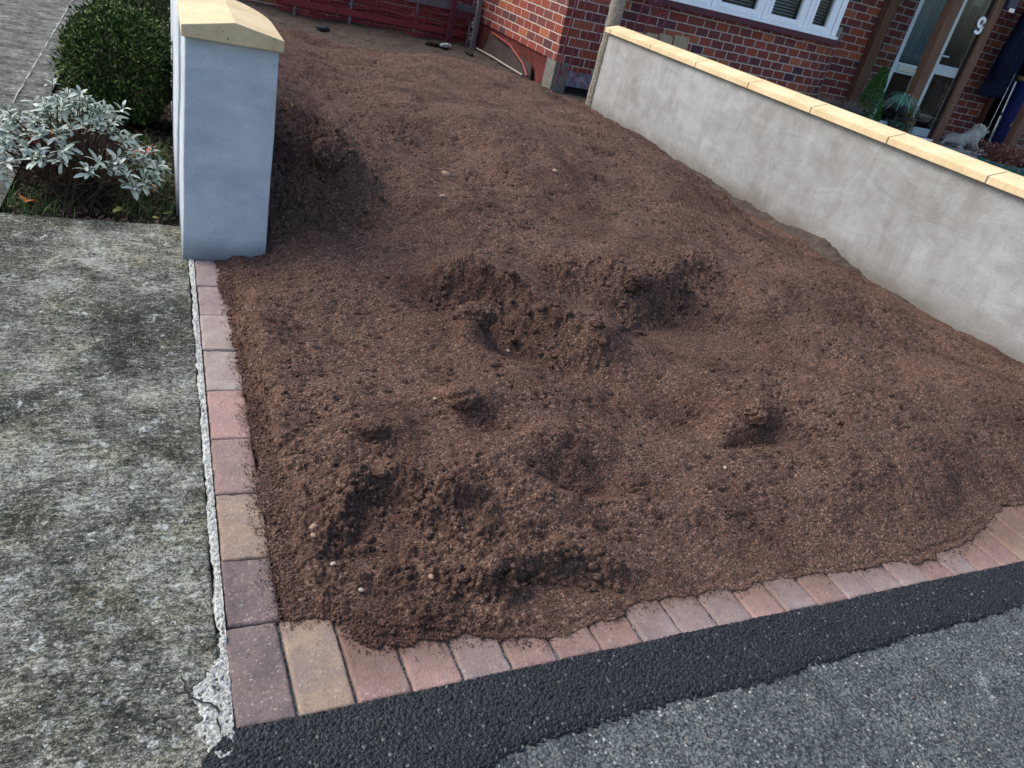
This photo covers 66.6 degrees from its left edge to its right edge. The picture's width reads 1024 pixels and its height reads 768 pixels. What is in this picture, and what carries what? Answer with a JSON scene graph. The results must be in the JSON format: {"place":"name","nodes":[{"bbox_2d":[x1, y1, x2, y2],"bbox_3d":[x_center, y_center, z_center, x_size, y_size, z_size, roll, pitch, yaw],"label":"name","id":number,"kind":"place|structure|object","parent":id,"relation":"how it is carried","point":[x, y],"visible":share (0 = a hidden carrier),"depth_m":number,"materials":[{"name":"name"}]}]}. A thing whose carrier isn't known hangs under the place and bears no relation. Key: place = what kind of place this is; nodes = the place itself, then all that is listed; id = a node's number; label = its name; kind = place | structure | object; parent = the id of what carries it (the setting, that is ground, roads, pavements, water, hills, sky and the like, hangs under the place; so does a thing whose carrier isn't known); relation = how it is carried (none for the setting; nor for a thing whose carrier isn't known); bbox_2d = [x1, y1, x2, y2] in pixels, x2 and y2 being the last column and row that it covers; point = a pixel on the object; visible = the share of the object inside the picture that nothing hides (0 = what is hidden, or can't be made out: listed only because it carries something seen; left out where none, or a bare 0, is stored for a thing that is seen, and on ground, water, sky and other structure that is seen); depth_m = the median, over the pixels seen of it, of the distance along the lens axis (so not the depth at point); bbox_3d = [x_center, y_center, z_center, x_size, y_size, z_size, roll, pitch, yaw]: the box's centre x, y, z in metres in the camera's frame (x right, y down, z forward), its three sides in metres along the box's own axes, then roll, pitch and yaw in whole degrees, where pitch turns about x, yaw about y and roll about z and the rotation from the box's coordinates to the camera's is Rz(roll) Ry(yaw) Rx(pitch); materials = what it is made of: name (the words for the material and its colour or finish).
{"place":"outdoors","nodes":[
{"label":"outdoors","id":0,"kind":"place"},
{"bbox_2d":[0,0,92,206],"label":"path","id":1,"kind":"structure","parent":0,"point":[27,28],"depth_m":4.58,"materials":[{"name":"grey concrete"}]},
{"bbox_2d":[0,0,72,122],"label":"path joint","id":2,"kind":"object","parent":1,"relation":"on","point":[35,62],"visible":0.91,"depth_m":4.33,"materials":[{"name":"grey concrete"}]},
{"bbox_2d":[0,0,179,225],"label":"flower bed soil","id":3,"kind":"structure","parent":0,"point":[163,134],"depth_m":3.24,"materials":[{"name":"brown soil"}]},
{"bbox_2d":[2,97,88,140],"bbox_3d":[-1.990,-1.191,3.485,0.430,0.177,0.410,15,29,2],"label":"grass tuft","id":4,"kind":"object","parent":3,"relation":"on","point":[56,124],"visible":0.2,"depth_m":3.45,"materials":[{"name":"green plant"}]},
{"bbox_2d":[0,78,173,221],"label":"sage plant","id":5,"kind":"object","parent":3,"relation":"on","point":[68,173],"visible":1,"depth_m":2.84,"materials":[{"name":"plant"}]},
{"bbox_2d":[1,129,176,221],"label":"grass","id":6,"kind":"structure","parent":3,"relation":"on","point":[6,208],"depth_m":2.93,"materials":[{"name":"green plant"}]},
{"bbox_2d":[8,73,179,226],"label":"leaf litter","id":7,"kind":"object","parent":3,"relation":"on","point":[97,210],"visible":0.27,"depth_m":2.94,"materials":[{"name":"brown plant"}]},
{"bbox_2d":[18,194,37,203],"bbox_3d":[-1.686,-0.642,2.722,0.066,0.024,0.080,6,12,-34],"label":"fallen leaf","id":8,"kind":"object","parent":7,"relation":"on","point":[23,198],"visible":0.98,"depth_m":2.72,"materials":[{"name":"orange plant"}]},
{"bbox_2d":[113,206,122,212],"bbox_3d":[-1.455,-0.646,2.879,0.026,0.011,0.061,27,29,-7],"label":"fallen leaf","id":9,"kind":"object","parent":7,"relation":"on","point":[118,209],"visible":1,"depth_m":2.87,"materials":[{"name":"green plant"}]},
{"bbox_2d":[47,0,172,125],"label":"box shrub","id":10,"kind":"object","parent":3,"relation":"on","point":[119,78],"visible":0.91,"depth_m":3.65,"materials":[{"name":"green plant"}]},
{"bbox_2d":[109,0,170,73],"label":"box shrub","id":11,"kind":"object","parent":3,"relation":"on","point":[158,10],"visible":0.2,"depth_m":4.47,"materials":[{"name":"green plant"}]},
{"bbox_2d":[0,213,219,767],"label":"concrete slab","id":12,"kind":"structure","parent":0,"point":[109,630],"depth_m":1.59,"materials":[{"name":"grey concrete"}]},
{"bbox_2d":[188,259,235,757],"bbox_3d":[-0.782,0.076,1.911,0.064,0.022,1.883,0,32,-24],"label":"mortar strip","id":13,"kind":"object","parent":12,"relation":"on","point":[220,697],"visible":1,"depth_m":1.39,"materials":[{"name":"grey concrete"}]},
{"bbox_2d":[180,675,220,734],"bbox_3d":[-0.495,0.510,1.250,0.133,0.001,0.025,32,34,29],"label":"mortar crack","id":14,"kind":"object","parent":13,"relation":"on","point":[199,700],"visible":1,"depth_m":1.25,"materials":[{"name":"grey concrete"}]},
{"bbox_2d":[163,0,914,306],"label":"bare earth","id":15,"kind":"structure","parent":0,"point":[355,35],"depth_m":8.07,"materials":[{"name":"brown soil"}]},
{"bbox_2d":[245,0,471,42],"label":"boundary wall","id":16,"kind":"structure","parent":15,"relation":"on","point":[269,2],"depth_m":9.12,"materials":[{"name":"red brick"}]},
{"bbox_2d":[275,0,483,44],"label":"barrier mesh","id":17,"kind":"object","parent":15,"relation":"on","point":[328,6],"visible":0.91,"depth_m":8.90,"materials":[{"name":"red plastic"}]},
{"bbox_2d":[425,41,440,46],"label":"rubble","id":18,"kind":"object","parent":15,"relation":"on","point":[433,43],"visible":0.84,"depth_m":8.65,"materials":[{"name":"stone"}]},
{"bbox_2d":[440,43,451,47],"bbox_3d":[-0.748,-3.784,8.716,0.091,0.056,0.236,23,30,16],"label":"plastic scrap","id":19,"kind":"object","parent":15,"relation":"on","point":[445,45],"visible":1,"depth_m":8.68,"materials":[{"name":"white plastic"}]},
{"bbox_2d":[445,0,482,49],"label":"gate stub","id":20,"kind":"object","parent":15,"relation":"on","point":[454,12],"visible":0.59,"depth_m":9.00,"materials":[{"name":"red paint"}]},
{"bbox_2d":[464,50,472,55],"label":"rubble","id":21,"kind":"object","parent":15,"relation":"on","point":[468,52],"visible":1,"depth_m":8.64,"materials":[{"name":"stone"}]},
{"bbox_2d":[476,48,522,75],"bbox_3d":[-0.152,-3.561,8.586,0.026,0.029,1.351,-1,32,-26],"label":"edging strip","id":22,"kind":"object","parent":15,"relation":"on","point":[521,74],"visible":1,"depth_m":8.52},
{"bbox_2d":[482,32,531,79],"bbox_3d":[-0.043,-3.592,8.485,0.068,0.257,1.450,0,32,-24],"label":"debris board","id":23,"kind":"object","parent":15,"relation":"on","point":[496,47],"visible":0.97,"depth_m":8.53,"materials":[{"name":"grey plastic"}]},
{"bbox_2d":[585,0,626,107],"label":"concrete post","id":24,"kind":"object","parent":15,"relation":"on","point":[615,12],"visible":0.49,"depth_m":6.92,"materials":[{"name":"grey concrete"}]},
{"bbox_2d":[214,23,1023,650],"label":"soil","id":25,"kind":"structure","parent":15,"relation":"on","point":[490,137],"depth_m":2.45,"materials":[{"name":"brown soil"}]},
{"bbox_2d":[309,523,317,529],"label":"pebble","id":26,"kind":"object","parent":25,"relation":"on","point":[313,526],"visible":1,"depth_m":1.61,"materials":[{"name":"beige stone"}]},
{"bbox_2d":[316,25,329,32],"bbox_3d":[-1.645,-3.087,6.777,0.129,0.057,0.060,10,29,-8],"label":"slate piece","id":27,"kind":"object","parent":25,"relation":"on","point":[322,28],"visible":1,"depth_m":6.76,"materials":[{"name":"grey stone"}]},
{"bbox_2d":[311,136,347,169],"bbox_3d":[-0.696,-0.877,2.991,0.129,0.138,0.210,23,30,16],"label":"soil clod","id":28,"kind":"object","parent":25,"relation":"on","point":[329,153],"visible":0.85,"depth_m":2.94,"materials":[{"name":"brown soil"}]},
{"bbox_2d":[213,260,505,648],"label":"soil crumbs","id":29,"kind":"object","parent":25,"relation":"on","point":[294,596],"visible":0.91,"depth_m":1.56,"materials":[{"name":"brown soil"}]},
{"bbox_2d":[350,415,388,438],"bbox_3d":[-0.343,0.106,1.880,0.094,0.066,0.061,16,29,3],"label":"soil clod","id":30,"kind":"object","parent":25,"relation":"on","point":[367,426],"visible":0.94,"depth_m":1.86,"materials":[{"name":"brown soil"}]},
{"bbox_2d":[441,171,450,176],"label":"pebble","id":31,"kind":"object","parent":25,"relation":"on","point":[445,173],"visible":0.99,"depth_m":3.51,"materials":[{"name":"beige stone"}]},
{"bbox_2d":[447,386,482,410],"bbox_3d":[-0.123,0.037,2.038,0.093,0.074,0.073,10,29,-8],"label":"soil clod","id":32,"kind":"object","parent":25,"relation":"on","point":[467,398],"visible":1,"depth_m":2.02,"materials":[{"name":"brown soil"}]},
{"bbox_2d":[452,301,498,330],"bbox_3d":[-0.115,-0.203,2.435,0.147,0.111,0.092,8,29,-11],"label":"soil clod","id":33,"kind":"object","parent":25,"relation":"on","point":[484,317],"visible":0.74,"depth_m":2.40,"materials":[{"name":"brown soil"}]},
{"bbox_2d":[482,550,503,576],"bbox_3d":[-0.037,0.363,1.582,0.043,0.036,0.073,17,29,5],"label":"soil clod","id":34,"kind":"object","parent":25,"relation":"on","point":[493,565],"visible":1,"depth_m":1.56,"materials":[{"name":"brown soil"}]},
{"bbox_2d":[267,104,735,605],"bbox_3d":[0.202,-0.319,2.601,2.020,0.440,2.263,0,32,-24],"label":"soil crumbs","id":35,"kind":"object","parent":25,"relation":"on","point":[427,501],"visible":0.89,"depth_m":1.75,"materials":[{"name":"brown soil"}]},
{"bbox_2d":[562,256,575,265],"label":"soil clod","id":36,"kind":"object","parent":25,"relation":"on","point":[569,259],"visible":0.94,"depth_m":3.02,"materials":[{"name":"brown soil"}]},
{"bbox_2d":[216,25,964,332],"bbox_3d":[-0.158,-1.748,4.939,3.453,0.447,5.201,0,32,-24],"label":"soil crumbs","id":37,"kind":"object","parent":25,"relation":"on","point":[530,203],"visible":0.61,"depth_m":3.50,"materials":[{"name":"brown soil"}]},
{"bbox_2d":[588,316,603,327],"bbox_3d":[0.269,-0.199,2.492,0.053,0.038,0.039,25,31,19],"label":"soil clod","id":38,"kind":"object","parent":25,"relation":"on","point":[595,321],"visible":1,"depth_m":2.48,"materials":[{"name":"brown soil"}]},
{"bbox_2d":[215,269,1023,661],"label":"soil crumbs","id":39,"kind":"object","parent":25,"relation":"on","point":[253,509],"visible":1,"depth_m":1.64,"materials":[{"name":"brown soil"}]},
{"bbox_2d":[623,269,652,292],"bbox_3d":[0.482,-0.388,2.963,0.144,0.088,0.079,-8,36,-35],"label":"soil clod","id":40,"kind":"object","parent":25,"relation":"on","point":[637,280],"visible":1,"depth_m":2.93,"materials":[{"name":"brown soil"}]},
{"bbox_2d":[710,355,720,360],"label":"soil clod","id":41,"kind":"object","parent":25,"relation":"on","point":[716,358],"visible":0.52,"depth_m":2.85,"materials":[{"name":"brown soil"}]},
{"bbox_2d":[740,394,771,425],"bbox_3d":[0.718,0.078,2.304,0.078,0.087,0.134,2,31,-22],"label":"soil clod","id":42,"kind":"object","parent":25,"relation":"on","point":[756,411],"visible":0.93,"depth_m":2.27,"materials":[{"name":"brown soil"}]},
{"bbox_2d":[647,33,657,38],"bbox_3d":[1.266,-3.000,7.517,0.110,0.705,0.025,0,28,-24],"label":"timber board","id":43,"kind":"object","parent":15,"relation":"on","point":[652,35],"visible":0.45,"depth_m":7.36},
{"bbox_2d":[658,33,672,44],"bbox_3d":[1.402,-3.007,7.574,0.135,0.720,0.025,0,28,-24],"label":"timber board","id":44,"kind":"object","parent":15,"relation":"on","point":[665,38],"visible":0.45,"depth_m":7.42,"materials":[{"name":"grey wood"}]},
{"bbox_2d":[672,35,689,50],"bbox_3d":[1.567,-3.014,7.645,0.165,0.735,0.025,0,28,-24],"label":"timber board","id":45,"kind":"object","parent":15,"relation":"on","point":[681,42],"visible":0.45,"depth_m":7.50,"materials":[{"name":"grey wood"}]},
{"bbox_2d":[182,563,1023,767],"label":"road","id":46,"kind":"structure","parent":0,"point":[951,697],"depth_m":1.53,"materials":[{"name":"grey asphalt"}]},
{"bbox_2d":[202,561,1023,767],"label":"tarmac strip","id":47,"kind":"object","parent":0,"point":[487,721],"visible":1,"depth_m":1.45,"materials":[{"name":"black asphalt"}]},
{"label":"neighbour paving","id":48,"kind":"structure","parent":0,"visible":0},
{"bbox_2d":[813,92,872,116],"bbox_3d":[3.579,-2.919,8.590,0.902,0.523,0.469,0,32,-24],"label":"planter","id":49,"kind":"object","parent":48,"relation":"on","point":[852,108],"visible":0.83,"depth_m":8.47,"materials":[{"name":"grey stone"}]},
{"bbox_2d":[855,66,888,121],"bbox_3d":[3.975,-3.075,8.674,0.390,0.877,0.382,0,32,-24],"label":"topiary cone","id":50,"kind":"object","parent":48,"relation":"on","point":[881,76],"visible":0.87,"depth_m":8.57,"materials":[{"name":"green plant"}]},
{"bbox_2d":[879,109,917,133],"bbox_3d":[4.277,-2.816,8.783,0.332,0.460,0.212,0,32,-24],"label":"plant stand","id":51,"kind":"object","parent":48,"relation":"on","point":[895,117],"visible":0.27,"depth_m":8.66,"materials":[{"name":"black metal"}]},
{"bbox_2d":[882,117,916,133],"bbox_3d":[4.257,-2.809,8.722,0.531,0.309,0.438,0,32,-24],"label":"trailing plant","id":52,"kind":"object","parent":51,"relation":"on","point":[898,125],"visible":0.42,"depth_m":8.66,"materials":[{"name":"green plant"}]},
{"bbox_2d":[883,74,920,116],"bbox_3d":[4.323,-3.190,8.560,0.513,0.471,0.493,11,29,-5],"label":"spider plant","id":53,"kind":"object","parent":51,"relation":"on","point":[900,107],"visible":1,"depth_m":8.56,"materials":[{"name":"green plant"}]},
{"bbox_2d":[898,102,920,134],"bbox_3d":[4.443,-2.905,8.885,0.253,0.584,0.259,0,32,-24],"label":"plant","id":54,"kind":"object","parent":48,"relation":"on","point":[911,123],"visible":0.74,"depth_m":8.77,"materials":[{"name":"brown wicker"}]},
{"bbox_2d":[938,123,988,155],"bbox_3d":[5.687,-3.112,9.789,0.800,0.370,0.260,0,32,-24],"label":"lion statue","id":55,"kind":"object","parent":48,"relation":"on","point":[977,131],"visible":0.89,"depth_m":9.75,"materials":[{"name":"stone"}]},
{"bbox_2d":[958,137,1023,176],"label":"green planter","id":56,"kind":"object","parent":48,"relation":"on","point":[1015,165],"visible":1,"depth_m":9.00,"materials":[{"name":"red plant"}]},
{"label":"ground","id":57,"kind":"structure","parent":0,"visible":0},
{"bbox_2d":[194,260,219,292],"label":"paving block","id":58,"kind":"structure","parent":57,"relation":"on","point":[206,274],"depth_m":2.58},
{"bbox_2d":[197,287,230,324],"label":"paving block","id":59,"kind":"structure","parent":57,"relation":"on","point":[209,301],"depth_m":2.42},
{"bbox_2d":[199,315,235,361],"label":"paving block","id":60,"kind":"structure","parent":57,"relation":"on","point":[214,330],"depth_m":2.25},
{"bbox_2d":[203,351,243,395],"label":"paving block","id":61,"kind":"structure","parent":57,"relation":"on","point":[216,372],"depth_m":2.10,"materials":[{"name":"grey concrete"}]},
{"bbox_2d":[169,0,284,263],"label":"garden wall","id":62,"kind":"structure","parent":57,"relation":"on","point":[225,55],"depth_m":2.50,"materials":[{"name":"paint"}]},
{"bbox_2d":[206,391,251,440],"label":"paving block","id":63,"kind":"structure","parent":57,"relation":"on","point":[223,423],"depth_m":1.93,"materials":[{"name":"brick"}]},
{"bbox_2d":[210,439,256,500],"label":"paving block","id":64,"kind":"structure","parent":57,"relation":"on","point":[228,459],"depth_m":1.77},
{"bbox_2d":[215,494,270,565],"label":"paving block","id":65,"kind":"structure","parent":57,"relation":"on","point":[239,539],"depth_m":1.61,"materials":[{"name":"beige brick"}]},
{"bbox_2d":[220,558,280,630],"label":"paving block","id":66,"kind":"structure","parent":57,"relation":"on","point":[245,601],"depth_m":1.47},
{"bbox_2d":[222,623,296,728],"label":"paving block","id":67,"kind":"structure","parent":57,"relation":"on","point":[260,688],"depth_m":1.32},
{"bbox_2d":[279,618,355,715],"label":"paving block","id":68,"kind":"structure","parent":57,"relation":"on","point":[318,672],"depth_m":1.36,"materials":[{"name":"brick"}]},
{"bbox_2d":[335,624,410,702],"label":"paving block","id":69,"kind":"structure","parent":57,"relation":"on","point":[373,675],"depth_m":1.38,"materials":[{"name":"pink brick"}]},
{"bbox_2d":[398,639,461,691],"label":"paving block","id":70,"kind":"structure","parent":57,"relation":"on","point":[427,670],"depth_m":1.42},
{"bbox_2d":[449,633,510,680],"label":"paving block","id":71,"kind":"structure","parent":57,"relation":"on","point":[476,660],"depth_m":1.46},
{"bbox_2d":[500,637,556,669],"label":"paving block","id":72,"kind":"structure","parent":57,"relation":"on","point":[534,655],"depth_m":1.49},
{"bbox_2d":[536,589,600,659],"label":"paving block","id":73,"kind":"structure","parent":57,"relation":"on","point":[586,643],"depth_m":1.53,"materials":[{"name":"brick"}]},
{"bbox_2d":[589,616,641,649],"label":"paving block","id":74,"kind":"structure","parent":57,"relation":"on","point":[615,636],"depth_m":1.58,"materials":[{"name":"brick"}]},
{"bbox_2d":[625,600,680,641],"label":"paving block","id":75,"kind":"structure","parent":57,"relation":"on","point":[648,625],"depth_m":1.63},
{"bbox_2d":[660,595,716,632],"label":"paving block","id":76,"kind":"structure","parent":57,"relation":"on","point":[686,617],"depth_m":1.68,"materials":[{"name":"brick"}]},
{"bbox_2d":[696,589,751,625],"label":"paving block","id":77,"kind":"structure","parent":57,"relation":"on","point":[720,610],"depth_m":1.72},
{"bbox_2d":[476,0,1023,159],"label":"brick house","id":78,"kind":"structure","parent":57,"relation":"on","point":[946,53],"depth_m":8.71,"materials":[{"name":"brick"},{"name":"glass"},{"name":"white plastic"}]},
{"bbox_2d":[555,0,606,87],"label":"iron gate","id":79,"kind":"structure","parent":78,"relation":"attached to","point":[574,46],"depth_m":7.22,"materials":[{"name":"metal"}]},
{"bbox_2d":[633,0,669,38],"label":"iron gate","id":80,"kind":"structure","parent":78,"relation":"attached to","point":[665,19],"depth_m":7.31,"materials":[{"name":"black metal"}]},
{"bbox_2d":[687,0,711,5],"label":"window","id":81,"kind":"structure","parent":78,"relation":"in","point":[705,2],"depth_m":7.72,"materials":[{"name":"white plastic"}]},
{"bbox_2d":[711,0,766,17],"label":"window","id":82,"kind":"structure","parent":78,"relation":"in","point":[757,11],"depth_m":7.94,"materials":[{"name":"white plastic"}]},
{"bbox_2d":[761,0,811,27],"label":"window","id":83,"kind":"structure","parent":78,"relation":"in","point":[798,22],"depth_m":8.16,"materials":[{"name":"white plastic"}]},
{"bbox_2d":[802,0,842,34],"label":"window","id":84,"kind":"structure","parent":78,"relation":"in","point":[808,25],"depth_m":8.31,"materials":[{"name":"white plastic"}]},
{"bbox_2d":[823,0,848,35],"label":"window","id":85,"kind":"structure","parent":78,"relation":"in","point":[841,12],"depth_m":8.38,"materials":[{"name":"white plastic"}]},
{"bbox_2d":[870,0,924,124],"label":"door","id":86,"kind":"structure","parent":78,"relation":"in","point":[898,67],"depth_m":9.61,"materials":[{"name":"white plastic"}]},
{"bbox_2d":[909,0,990,136],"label":"door","id":87,"kind":"structure","parent":78,"relation":"in","point":[943,70],"depth_m":9.91,"materials":[{"name":"white plastic"}]},
{"bbox_2d":[980,74,1014,144],"bbox_3d":[6.235,-3.487,10.054,0.012,0.986,0.097,23,30,15],"label":"thin pole","id":88,"kind":"object","parent":78,"relation":"on","point":[999,105],"visible":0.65,"depth_m":10.02,"materials":[{"name":"metal"}]},
{"bbox_2d":[977,11,1023,101],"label":"hanging coat","id":89,"kind":"object","parent":78,"relation":"hanging from","point":[1006,65],"visible":0.98,"depth_m":9.76,"materials":[{"name":"blue fabric"}]},
{"bbox_2d":[987,81,1016,144],"bbox_3d":[6.301,-3.436,10.077,0.040,0.908,0.115,16,29,3],"label":"metal pole","id":90,"kind":"object","parent":78,"relation":"on","point":[996,124],"visible":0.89,"depth_m":10.06,"materials":[{"name":"grey metal"}]},
{"bbox_2d":[988,75,1023,154],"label":"golf bag","id":91,"kind":"object","parent":78,"relation":"on","point":[1013,107],"visible":0.65,"depth_m":10.15,"materials":[{"name":"blue fabric"}]},
{"bbox_2d":[733,583,784,617],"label":"paving block","id":92,"kind":"structure","parent":57,"relation":"on","point":[762,603],"depth_m":1.76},
{"bbox_2d":[762,575,817,611],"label":"paving block","id":93,"kind":"structure","parent":57,"relation":"on","point":[787,596],"depth_m":1.80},
{"bbox_2d":[591,26,1023,363],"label":"garden wall","id":94,"kind":"structure","parent":57,"relation":"on","point":[934,230],"depth_m":4.43,"materials":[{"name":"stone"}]},
{"bbox_2d":[795,573,846,604],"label":"paving block","id":95,"kind":"structure","parent":57,"relation":"on","point":[822,592],"depth_m":1.85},
{"bbox_2d":[825,569,874,598],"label":"paving block","id":96,"kind":"structure","parent":57,"relation":"on","point":[850,587],"depth_m":1.89,"materials":[{"name":"pink brick"}]},
{"bbox_2d":[855,566,901,591],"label":"paving block","id":97,"kind":"structure","parent":57,"relation":"on","point":[876,581],"depth_m":1.94,"materials":[{"name":"pink brick"}]},
{"bbox_2d":[880,557,929,585],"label":"paving block","id":98,"kind":"structure","parent":57,"relation":"on","point":[906,576],"depth_m":1.98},
{"bbox_2d":[914,560,953,580],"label":"paving block","id":99,"kind":"structure","parent":57,"relation":"on","point":[938,570],"depth_m":2.02,"materials":[{"name":"brick"}]},
{"bbox_2d":[936,548,977,575],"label":"paving block","id":100,"kind":"structure","parent":57,"relation":"on","point":[961,566],"depth_m":2.07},
{"bbox_2d":[952,541,999,570],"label":"paving block","id":101,"kind":"structure","parent":57,"relation":"on","point":[979,560],"depth_m":2.12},
{"bbox_2d":[972,530,1020,565],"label":"paving block","id":102,"kind":"structure","parent":57,"relation":"on","point":[996,551],"depth_m":2.17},
{"bbox_2d":[984,518,1023,560],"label":"paving block","id":103,"kind":"structure","parent":57,"relation":"on","point":[1008,539],"depth_m":2.23,"materials":[{"name":"beige brick"}]},
{"bbox_2d":[993,507,1023,540],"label":"paving block","id":104,"kind":"structure","parent":57,"relation":"on","point":[1010,521],"depth_m":2.32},
{"bbox_2d":[1005,505,1023,520],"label":"paving block","id":105,"kind":"structure","parent":57,"relation":"on","point":[1019,512],"depth_m":2.38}
]}

